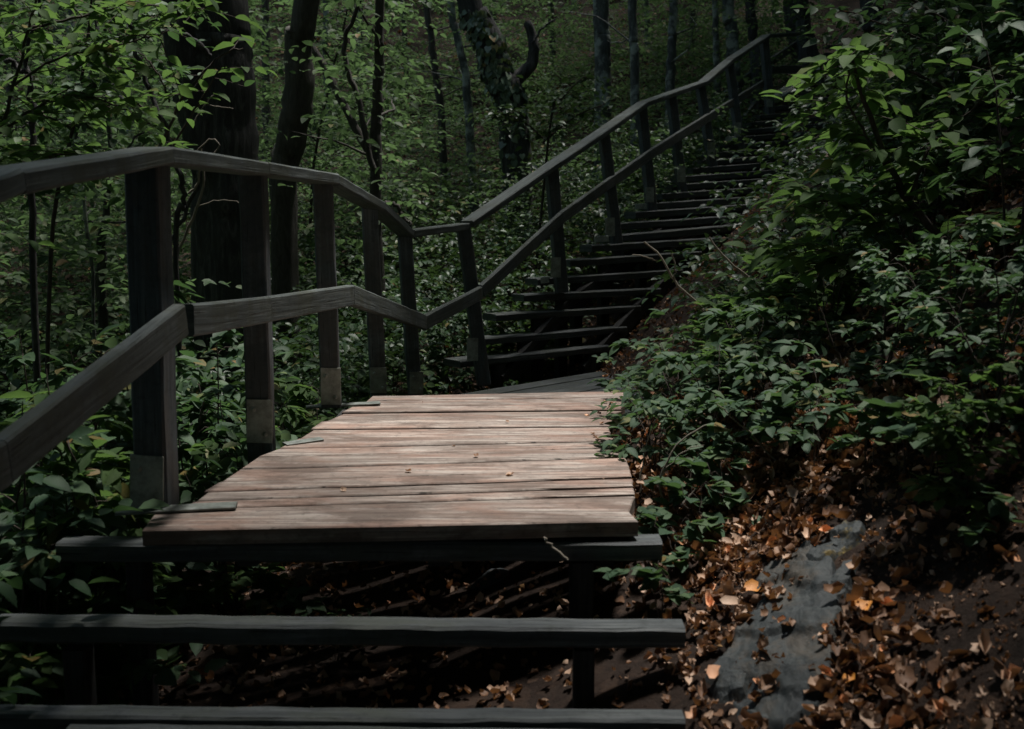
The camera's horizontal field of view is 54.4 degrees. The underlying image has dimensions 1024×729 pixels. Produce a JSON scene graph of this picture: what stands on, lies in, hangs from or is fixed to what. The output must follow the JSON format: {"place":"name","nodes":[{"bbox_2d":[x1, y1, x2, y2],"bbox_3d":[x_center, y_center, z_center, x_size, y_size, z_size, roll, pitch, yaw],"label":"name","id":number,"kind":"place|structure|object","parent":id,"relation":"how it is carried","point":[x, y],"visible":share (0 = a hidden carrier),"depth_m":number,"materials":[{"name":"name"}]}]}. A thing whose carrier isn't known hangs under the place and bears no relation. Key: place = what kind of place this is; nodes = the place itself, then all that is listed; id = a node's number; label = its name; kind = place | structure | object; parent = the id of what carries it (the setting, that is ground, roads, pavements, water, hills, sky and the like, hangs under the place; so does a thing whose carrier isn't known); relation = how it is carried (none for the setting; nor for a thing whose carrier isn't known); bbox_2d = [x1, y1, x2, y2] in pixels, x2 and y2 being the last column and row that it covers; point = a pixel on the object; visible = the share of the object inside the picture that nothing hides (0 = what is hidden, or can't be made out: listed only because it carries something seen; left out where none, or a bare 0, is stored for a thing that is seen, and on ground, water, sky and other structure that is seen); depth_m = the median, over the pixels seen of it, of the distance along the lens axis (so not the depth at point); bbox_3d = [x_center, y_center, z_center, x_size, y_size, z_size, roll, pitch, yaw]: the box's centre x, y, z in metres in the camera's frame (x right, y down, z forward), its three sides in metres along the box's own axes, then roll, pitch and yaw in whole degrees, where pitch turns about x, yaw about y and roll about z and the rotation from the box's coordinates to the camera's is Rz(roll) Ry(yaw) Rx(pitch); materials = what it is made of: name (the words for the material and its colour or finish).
{"place":"outdoors","nodes":[
{"label":"outdoors","id":0,"kind":"place"},
{"bbox_2d":[0,0,1023,728],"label":"ground","id":1,"kind":"structure","parent":0,"point":[608,682],"depth_m":2.82,"materials":[{"name":"soil"}]},
{"bbox_2d":[0,0,56,463],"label":"sapling","id":2,"kind":"object","parent":1,"relation":"on","point":[25,70],"visible":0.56,"depth_m":4.55,"materials":[{"name":"brown plant"}]},
{"bbox_2d":[0,642,63,704],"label":"leafy shrub","id":3,"kind":"object","parent":1,"relation":"on","point":[41,662],"visible":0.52,"depth_m":2.49,"materials":[{"name":"green plant"}]},
{"bbox_2d":[0,418,72,663],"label":"leafy shrub","id":4,"kind":"object","parent":1,"relation":"on","point":[5,424],"visible":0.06,"depth_m":3.55,"materials":[{"name":"green plant"}]},
{"bbox_2d":[0,514,99,704],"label":"leafy shrub","id":5,"kind":"object","parent":1,"relation":"on","point":[51,608],"visible":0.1,"depth_m":2.88,"materials":[{"name":"green plant"}]},
{"bbox_2d":[0,329,122,610],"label":"leafy shrub","id":6,"kind":"object","parent":1,"relation":"on","point":[10,405],"visible":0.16,"depth_m":4.02,"materials":[{"name":"green plant"}]},
{"bbox_2d":[0,401,129,704],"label":"leafy shrub","id":7,"kind":"object","parent":1,"relation":"on","point":[8,552],"visible":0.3,"depth_m":2.72,"materials":[{"name":"green plant"}]},
{"bbox_2d":[0,526,164,704],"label":"leafy shrub","id":8,"kind":"object","parent":1,"relation":"on","point":[38,565],"visible":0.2,"depth_m":2.75,"materials":[{"name":"green plant"}]},
{"bbox_2d":[0,337,170,704],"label":"leafy shrub","id":9,"kind":"object","parent":1,"relation":"on","point":[113,497],"visible":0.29,"depth_m":2.85,"materials":[{"name":"green plant"}]},
{"bbox_2d":[73,20,99,360],"bbox_3d":[-2.611,-5.107,5.566,0.288,12.150,0.044,0,8,0],"label":"sapling","id":10,"kind":"object","parent":1,"relation":"on","point":[91,263],"visible":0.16,"depth_m":6.17,"materials":[{"name":"brown plant"}]},
{"bbox_2d":[18,482,186,704],"bbox_3d":[-1.278,0.752,3.051,0.584,0.758,0.531,5,9,34],"label":"leafy shrub","id":11,"kind":"object","parent":1,"relation":"on","point":[82,606],"visible":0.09,"depth_m":2.94,"materials":[{"name":"green plant"}]},
{"bbox_2d":[55,3,189,410],"bbox_3d":[-2.573,-5.385,6.630,1.509,12.251,0.577,-1,8,-9],"label":"sapling","id":12,"kind":"object","parent":1,"relation":"on","point":[103,320],"visible":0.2,"depth_m":6.95,"materials":[{"name":"brown plant"}]},
{"bbox_2d":[18,280,233,643],"bbox_3d":[-1.369,0.403,3.420,0.742,1.379,0.724,-6,10,-39],"label":"leafy shrub","id":13,"kind":"object","parent":1,"relation":"on","point":[191,604],"visible":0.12,"depth_m":3.42,"materials":[{"name":"green plant"}]},
{"bbox_2d":[0,0,254,388],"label":"beech sapling","id":14,"kind":"object","parent":1,"relation":"on","point":[158,66],"visible":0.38,"depth_m":5.27,"materials":[{"name":"green plant"}]},
{"bbox_2d":[0,0,264,464],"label":"beech sapling","id":15,"kind":"object","parent":1,"relation":"on","point":[118,12],"visible":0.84,"depth_m":3.46,"materials":[{"name":"green plant"}]},
{"bbox_2d":[126,17,187,503],"bbox_3d":[-1.894,-1.647,5.021,0.450,5.407,0.058,0,8,0],"label":"sapling","id":16,"kind":"object","parent":1,"relation":"on","point":[182,205],"visible":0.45,"depth_m":5.12,"materials":[{"name":"brown plant"}]},
{"bbox_2d":[94,393,247,609],"bbox_3d":[-1.232,0.580,3.634,0.718,0.892,0.636,5,9,32],"label":"leafy shrub","id":17,"kind":"object","parent":1,"relation":"on","point":[222,430],"visible":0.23,"depth_m":3.63,"materials":[{"name":"green plant"}]},
{"bbox_2d":[82,34,278,149],"bbox_3d":[-1.433,-0.169,4.409,0.835,2.555,0.514,0,8,0],"label":"beech sapling","id":18,"kind":"object","parent":1,"relation":"on","point":[206,72],"visible":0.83,"depth_m":4.29,"materials":[{"name":"green plant"}]},
{"bbox_2d":[145,0,282,475],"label":"tree","id":19,"kind":"object","parent":1,"relation":"on","point":[216,242],"visible":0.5,"depth_m":6.30,"materials":[{"name":"brown plant"}]},
{"bbox_2d":[0,232,433,704],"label":"undergrowth","id":20,"kind":"object","parent":1,"relation":"on","point":[165,676],"visible":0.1,"depth_m":3.18,"materials":[{"name":"green plant"}]},
{"bbox_2d":[160,327,288,597],"bbox_3d":[-1.164,0.407,4.009,0.616,1.172,0.630,-3,8,-18],"label":"leafy shrub","id":21,"kind":"object","parent":1,"relation":"on","point":[228,390],"visible":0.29,"depth_m":3.89,"materials":[{"name":"green plant"}]},
{"bbox_2d":[154,440,297,615],"bbox_3d":[-0.947,0.617,3.430,0.472,0.674,0.519,2,8,17],"label":"leafy shrub","id":22,"kind":"object","parent":1,"relation":"on","point":[269,581],"visible":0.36,"depth_m":3.43,"materials":[{"name":"green plant"}]},
{"bbox_2d":[0,0,464,415],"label":"woodland foliage","id":23,"kind":"object","parent":1,"relation":"on","point":[350,172],"visible":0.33,"depth_m":7.88,"materials":[{"name":"green plant"}]},
{"bbox_2d":[253,0,270,161],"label":"slender tree","id":24,"kind":"object","parent":1,"relation":"on","point":[267,7],"visible":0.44,"depth_m":15.50,"materials":[{"name":"brown plant"}]},
{"bbox_2d":[226,356,337,438],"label":"leafy shrub","id":25,"kind":"object","parent":1,"relation":"on","point":[291,413],"visible":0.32,"depth_m":4.96,"materials":[{"name":"green plant"}]},
{"bbox_2d":[252,585,326,616],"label":"plant","id":26,"kind":"object","parent":1,"relation":"on","point":[294,594],"visible":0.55,"depth_m":3.05,"materials":[{"name":"green plant"}]},
{"bbox_2d":[269,0,365,421],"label":"tree","id":27,"kind":"object","parent":1,"relation":"on","point":[297,97],"visible":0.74,"depth_m":7.39,"materials":[{"name":"brown plant"}]},
{"bbox_2d":[249,0,431,314],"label":"hazel sapling","id":28,"kind":"object","parent":1,"relation":"on","point":[405,66],"visible":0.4,"depth_m":9.94,"materials":[{"name":"green plant"}]},
{"bbox_2d":[0,614,685,728],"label":"front steps","id":29,"kind":"structure","parent":1,"relation":"on","point":[80,635],"depth_m":2.31,"materials":[{"name":"grey wood"}]},
{"bbox_2d":[288,0,411,350],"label":"tree","id":30,"kind":"object","parent":1,"relation":"on","point":[374,159],"visible":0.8,"depth_m":7.36,"materials":[{"name":"brown plant"}]},
{"bbox_2d":[55,391,661,705],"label":"wooden deck","id":31,"kind":"structure","parent":1,"relation":"on","point":[444,502],"depth_m":2.79,"materials":[{"name":"brown wood"}]},
{"bbox_2d":[115,501,237,515],"bbox_3d":[-0.905,0.389,2.691,0.312,0.013,0.056,-1,8,-9],"label":"foot bracket","id":32,"kind":"object","parent":31,"relation":"attached to","point":[200,507],"visible":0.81,"depth_m":2.68,"materials":[{"name":"wood"}]},
{"bbox_2d":[0,147,482,514],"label":"landing handrail","id":33,"kind":"object","parent":31,"relation":"attached to","point":[141,359],"visible":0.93,"depth_m":2.70,"materials":[{"name":"grey wood"}]},
{"bbox_2d":[355,350,440,396],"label":"leafy shrub","id":34,"kind":"object","parent":1,"relation":"on","point":[396,378],"visible":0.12,"depth_m":6.43,"materials":[{"name":"green plant"}]},
{"bbox_2d":[0,0,825,139],"bbox_3d":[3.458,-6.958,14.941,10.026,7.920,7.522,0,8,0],"label":"woodland foliage","id":35,"kind":"object","parent":1,"relation":"on","point":[692,2],"visible":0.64,"depth_m":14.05,"materials":[{"name":"green plant"}]},
{"bbox_2d":[109,435,732,728],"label":"leaf litter","id":36,"kind":"object","parent":1,"relation":"on","point":[227,688],"visible":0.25,"depth_m":2.83,"materials":[{"name":"plant"}]},
{"bbox_2d":[390,313,480,394],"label":"leafy shrub","id":37,"kind":"object","parent":1,"relation":"on","point":[439,334],"visible":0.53,"depth_m":7.03,"materials":[{"name":"green plant"}]},
{"bbox_2d":[384,0,503,203],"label":"tree","id":38,"kind":"object","parent":1,"relation":"on","point":[443,158],"visible":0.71,"depth_m":13.10,"materials":[{"name":"brown plant"}]},
{"bbox_2d":[0,0,914,387],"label":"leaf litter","id":39,"kind":"object","parent":1,"relation":"on","point":[474,126],"visible":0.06,"depth_m":15.74,"materials":[{"name":"plant"}]},
{"bbox_2d":[402,0,524,212],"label":"tree","id":40,"kind":"object","parent":1,"relation":"on","point":[466,94],"visible":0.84,"depth_m":12.62,"materials":[{"name":"brown plant"}]},
{"bbox_2d":[457,0,555,255],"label":"tree","id":41,"kind":"object","parent":1,"relation":"on","point":[501,80],"visible":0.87,"depth_m":10.77,"materials":[{"name":"brown plant"}]},
{"bbox_2d":[0,0,1023,523],"bbox_3d":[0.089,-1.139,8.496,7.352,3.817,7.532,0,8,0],"label":"undergrowth","id":42,"kind":"object","parent":1,"relation":"on","point":[542,258],"visible":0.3,"depth_m":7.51,"materials":[{"name":"green plant"}]},
{"bbox_2d":[452,74,652,306],"bbox_3d":[0.377,-1.592,9.284,1.841,2.180,0.992,0,8,0],"label":"sapling","id":43,"kind":"object","parent":1,"relation":"on","point":[507,114],"visible":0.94,"depth_m":9.16,"materials":[{"name":"green plant"}]},
{"bbox_2d":[463,371,643,431],"bbox_3d":[0.796,0.228,6.485,1.358,0.139,2.187,7,10,43],"label":"landing","id":44,"kind":"object","parent":1,"relation":"on","point":[576,383],"visible":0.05,"depth_m":6.58,"materials":[{"name":"grey wood"}]},
{"bbox_2d":[591,0,611,182],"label":"tree","id":45,"kind":"object","parent":1,"relation":"on","point":[602,46],"visible":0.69,"depth_m":12.70,"materials":[{"name":"brown plant"}]},
{"bbox_2d":[568,0,639,199],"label":"tree","id":46,"kind":"object","parent":1,"relation":"on","point":[632,39],"visible":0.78,"depth_m":11.61,"materials":[{"name":"brown plant"}]},
{"bbox_2d":[589,374,686,448],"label":"plant","id":47,"kind":"object","parent":1,"relation":"on","point":[649,396],"visible":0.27,"depth_m":3.99,"materials":[{"name":"green plant"}]},
{"bbox_2d":[593,555,693,618],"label":"plant","id":48,"kind":"object","parent":1,"relation":"on","point":[652,577],"visible":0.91,"depth_m":2.54,"materials":[{"name":"green plant"}]},
{"bbox_2d":[443,100,859,388],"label":"long staircase","id":49,"kind":"structure","parent":1,"relation":"on","point":[575,299],"depth_m":7.86,"materials":[{"name":"grey wood"}]},
{"bbox_2d":[456,32,800,385],"bbox_3d":[1.681,-2.053,9.627,0.346,3.526,7.850,4,9,29],"label":"staircase handrail","id":50,"kind":"object","parent":49,"relation":"attached to","point":[558,216],"visible":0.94,"depth_m":7.95,"materials":[{"name":"grey wood"}]},
{"bbox_2d":[609,331,699,397],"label":"plant","id":51,"kind":"object","parent":1,"relation":"on","point":[616,346],"visible":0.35,"depth_m":4.52,"materials":[{"name":"green plant"}]},
{"bbox_2d":[592,379,724,475],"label":"plant","id":52,"kind":"object","parent":1,"relation":"on","point":[628,451],"visible":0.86,"depth_m":3.38,"materials":[{"name":"green plant"}]},
{"bbox_2d":[605,337,728,434],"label":"plant","id":53,"kind":"object","parent":1,"relation":"on","point":[649,377],"visible":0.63,"depth_m":3.81,"materials":[{"name":"green plant"}]},
{"bbox_2d":[663,0,698,182],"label":"tree","id":54,"kind":"object","parent":1,"relation":"on","point":[672,57],"visible":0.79,"depth_m":11.96,"materials":[{"name":"brown plant"}]},
{"bbox_2d":[643,476,733,536],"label":"plant","id":55,"kind":"object","parent":1,"relation":"on","point":[675,483],"visible":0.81,"depth_m":2.84,"materials":[{"name":"green plant"}]},
{"bbox_2d":[445,208,942,432],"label":"leaf litter","id":56,"kind":"object","parent":1,"relation":"on","point":[622,368],"visible":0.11,"depth_m":7.64,"materials":[{"name":"plant"}]},
{"bbox_2d":[649,391,740,468],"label":"plant","id":57,"kind":"object","parent":1,"relation":"on","point":[710,406],"visible":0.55,"depth_m":3.27,"materials":[{"name":"green plant"}]},
{"bbox_2d":[663,433,737,507],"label":"plant","id":58,"kind":"object","parent":1,"relation":"on","point":[674,440],"visible":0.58,"depth_m":3.11,"materials":[{"name":"green plant"}]},
{"bbox_2d":[635,309,767,384],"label":"plant","id":59,"kind":"object","parent":1,"relation":"on","point":[655,313],"visible":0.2,"depth_m":4.37,"materials":[{"name":"green plant"}]},
{"bbox_2d":[638,339,770,440],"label":"plant","id":60,"kind":"object","parent":1,"relation":"on","point":[659,365],"visible":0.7,"depth_m":3.43,"materials":[{"name":"green plant"}]},
{"bbox_2d":[657,456,751,512],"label":"plant","id":61,"kind":"object","parent":1,"relation":"on","point":[738,495],"visible":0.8,"depth_m":2.93,"materials":[{"name":"green plant"}]},
{"bbox_2d":[712,0,722,135],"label":"tree","id":62,"kind":"object","parent":1,"relation":"on","point":[716,58],"visible":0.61,"depth_m":13.71,"materials":[{"name":"brown plant"}]},
{"bbox_2d":[683,342,752,425],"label":"plant","id":63,"kind":"object","parent":1,"relation":"on","point":[713,358],"visible":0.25,"depth_m":3.77,"materials":[{"name":"green plant"}]},
{"bbox_2d":[709,668,748,703],"bbox_3d":[0.486,0.765,2.245,0.171,0.153,0.162,0,8,0],"label":"rock slab","id":64,"kind":"object","parent":1,"relation":"on","point":[728,685],"visible":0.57,"depth_m":2.22,"materials":[{"name":"stone"}]},
{"bbox_2d":[722,0,745,142],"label":"tree","id":65,"kind":"object","parent":1,"relation":"on","point":[732,43],"visible":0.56,"depth_m":12.88,"materials":[{"name":"brown plant"}]},
{"bbox_2d":[693,294,785,389],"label":"plant","id":66,"kind":"object","parent":1,"relation":"on","point":[770,301],"visible":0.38,"depth_m":4.08,"materials":[{"name":"green plant"}]},
{"bbox_2d":[668,297,811,414],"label":"plant","id":67,"kind":"object","parent":1,"relation":"on","point":[711,321],"visible":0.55,"depth_m":3.63,"materials":[{"name":"green plant"}]},
{"bbox_2d":[689,346,808,437],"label":"plant","id":68,"kind":"object","parent":1,"relation":"on","point":[747,383],"visible":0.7,"depth_m":3.31,"materials":[{"name":"green plant"}]},
{"bbox_2d":[701,414,797,472],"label":"plant","id":69,"kind":"object","parent":1,"relation":"on","point":[755,420],"visible":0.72,"depth_m":3.05,"materials":[{"name":"green plant"}]},
{"bbox_2d":[720,19,808,120],"bbox_3d":[3.452,-3.907,13.095,0.691,1.647,2.921,6,10,37],"label":"handrail","id":70,"kind":"object","parent":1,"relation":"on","point":[789,69],"visible":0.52,"depth_m":13.07,"materials":[{"name":"grey wood"}]},
{"bbox_2d":[715,387,825,458],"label":"plant","id":71,"kind":"object","parent":1,"relation":"on","point":[776,412],"visible":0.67,"depth_m":3.00,"materials":[{"name":"green plant"}]},
{"bbox_2d":[705,540,841,728],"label":"rock slab","id":72,"kind":"object","parent":1,"relation":"on","point":[811,607],"visible":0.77,"depth_m":2.29,"materials":[{"name":"stone"}]},
{"bbox_2d":[739,229,824,334],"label":"leafy shrub","id":73,"kind":"object","parent":1,"relation":"on","point":[774,286],"visible":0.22,"depth_m":4.51,"materials":[{"name":"green plant"}]},
{"bbox_2d":[716,295,850,404],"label":"plant","id":74,"kind":"object","parent":1,"relation":"on","point":[773,364],"visible":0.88,"depth_m":3.42,"materials":[{"name":"green plant"}]},
{"bbox_2d":[710,174,881,359],"bbox_3d":[1.371,-0.326,4.297,1.070,0.990,0.628,0,8,0],"label":"drooping sapling","id":75,"kind":"object","parent":1,"relation":"on","point":[788,193],"visible":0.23,"depth_m":4.27,"materials":[{"name":"green plant"}]},
{"bbox_2d":[733,361,868,465],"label":"plant","id":76,"kind":"object","parent":1,"relation":"on","point":[769,428],"visible":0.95,"depth_m":2.91,"materials":[{"name":"green plant"}]},
{"bbox_2d":[783,0,823,78],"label":"tree","id":77,"kind":"object","parent":1,"relation":"on","point":[812,51],"visible":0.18,"depth_m":14.92,"materials":[{"name":"brown plant"}]},
{"bbox_2d":[600,0,1023,354],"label":"undergrowth","id":78,"kind":"object","parent":1,"relation":"on","point":[994,133],"visible":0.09,"depth_m":5.78,"materials":[{"name":"green plant"}]},
{"bbox_2d":[611,143,1023,728],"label":"leaf litter","id":79,"kind":"object","parent":1,"relation":"on","point":[905,678],"visible":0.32,"depth_m":2.59,"materials":[{"name":"plant"}]},
{"bbox_2d":[638,506,715,577],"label":"plant","id":80,"kind":"object","parent":79,"relation":"on","point":[691,532],"visible":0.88,"depth_m":2.72,"materials":[{"name":"green plant"}]},
{"bbox_2d":[773,217,888,354],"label":"leafy shrub","id":81,"kind":"object","parent":1,"relation":"on","point":[839,287],"visible":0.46,"depth_m":3.90,"materials":[{"name":"green plant"}]},
{"bbox_2d":[806,520,865,560],"bbox_3d":[0.827,0.503,2.540,0.257,0.201,0.181,-4,8,-25],"label":"lichen rock","id":82,"kind":"object","parent":1,"relation":"on","point":[849,538],"visible":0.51,"depth_m":2.52,"materials":[{"name":"grey stone"}]},
{"bbox_2d":[808,350,903,404],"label":"plant","id":83,"kind":"object","parent":1,"relation":"on","point":[858,361],"visible":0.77,"depth_m":3.08,"materials":[{"name":"green plant"}]},
{"bbox_2d":[689,284,1023,728],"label":"leaf litter","id":84,"kind":"object","parent":1,"relation":"on","point":[928,596],"visible":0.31,"depth_m":2.31,"materials":[{"name":"brown plant"}]},
{"bbox_2d":[723,31,1023,322],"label":"branching sapling","id":85,"kind":"object","parent":1,"relation":"on","point":[830,259],"visible":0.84,"depth_m":3.62,"materials":[{"name":"green plant"}]},
{"bbox_2d":[823,137,935,266],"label":"leafy shrub","id":86,"kind":"object","parent":1,"relation":"on","point":[864,164],"visible":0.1,"depth_m":4.79,"materials":[{"name":"green plant"}]},
{"bbox_2d":[815,397,946,474],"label":"plant","id":87,"kind":"object","parent":1,"relation":"on","point":[888,412],"visible":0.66,"depth_m":2.63,"materials":[{"name":"green plant"}]},
{"bbox_2d":[827,395,942,470],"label":"plant","id":88,"kind":"object","parent":1,"relation":"on","point":[846,440],"visible":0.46,"depth_m":2.77,"materials":[{"name":"green plant"}]},
{"bbox_2d":[826,245,953,387],"bbox_3d":[1.244,-0.139,3.225,0.350,0.491,0.395,-1,8,-7],"label":"leafy shrub","id":89,"kind":"object","parent":1,"relation":"on","point":[901,340],"visible":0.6,"depth_m":3.17,"materials":[{"name":"green plant"}]},
{"bbox_2d":[776,0,1023,208],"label":"overhanging sapling","id":90,"kind":"object","parent":1,"relation":"on","point":[924,42],"visible":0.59,"depth_m":4.43,"materials":[{"name":"green plant"}]},
{"bbox_2d":[845,134,966,289],"bbox_3d":[1.551,-0.578,3.988,0.477,0.669,0.538,7,10,41],"label":"leafy shrub","id":91,"kind":"object","parent":1,"relation":"on","point":[914,238],"visible":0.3,"depth_m":3.93,"materials":[{"name":"green plant"}]},
{"bbox_2d":[870,406,969,481],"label":"plant","id":92,"kind":"object","parent":1,"relation":"on","point":[895,433],"visible":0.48,"depth_m":2.43,"materials":[{"name":"green plant"}]},
{"bbox_2d":[854,18,1021,234],"bbox_3d":[2.049,-1.027,4.800,0.743,1.162,0.634,2,8,12],"label":"leafy shrub","id":93,"kind":"object","parent":1,"relation":"on","point":[962,76],"visible":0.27,"depth_m":4.75,"materials":[{"name":"green plant"}]},
{"bbox_2d":[863,215,1022,389],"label":"leafy shrub","id":94,"kind":"object","parent":1,"relation":"on","point":[946,252],"visible":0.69,"depth_m":2.91,"materials":[{"name":"green plant"}]},
{"bbox_2d":[870,0,1019,205],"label":"leafy shrub","id":95,"kind":"object","parent":1,"relation":"on","point":[975,16],"visible":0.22,"depth_m":5.23,"materials":[{"name":"green plant"}]},
{"bbox_2d":[896,363,1023,548],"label":"leafy shrub","id":96,"kind":"object","parent":1,"relation":"on","point":[956,438],"visible":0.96,"depth_m":2.34,"materials":[{"name":"green plant"}]},
{"bbox_2d":[903,245,1023,435],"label":"leafy shrub","id":97,"kind":"object","parent":1,"relation":"on","point":[976,280],"visible":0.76,"depth_m":2.58,"materials":[{"name":"green plant"}]},
{"bbox_2d":[919,0,1023,277],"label":"leafy shrub","id":98,"kind":"object","parent":1,"relation":"on","point":[978,153],"visible":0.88,"depth_m":3.25,"materials":[{"name":"green plant"}]},
{"bbox_2d":[943,475,1023,552],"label":"plant","id":99,"kind":"object","parent":1,"relation":"on","point":[996,505],"visible":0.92,"depth_m":2.26,"materials":[{"name":"green plant"}]},
{"bbox_2d":[949,0,1023,155],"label":"leafy shrub","id":100,"kind":"object","parent":1,"relation":"on","point":[995,46],"visible":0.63,"depth_m":4.45,"materials":[{"name":"green plant"}]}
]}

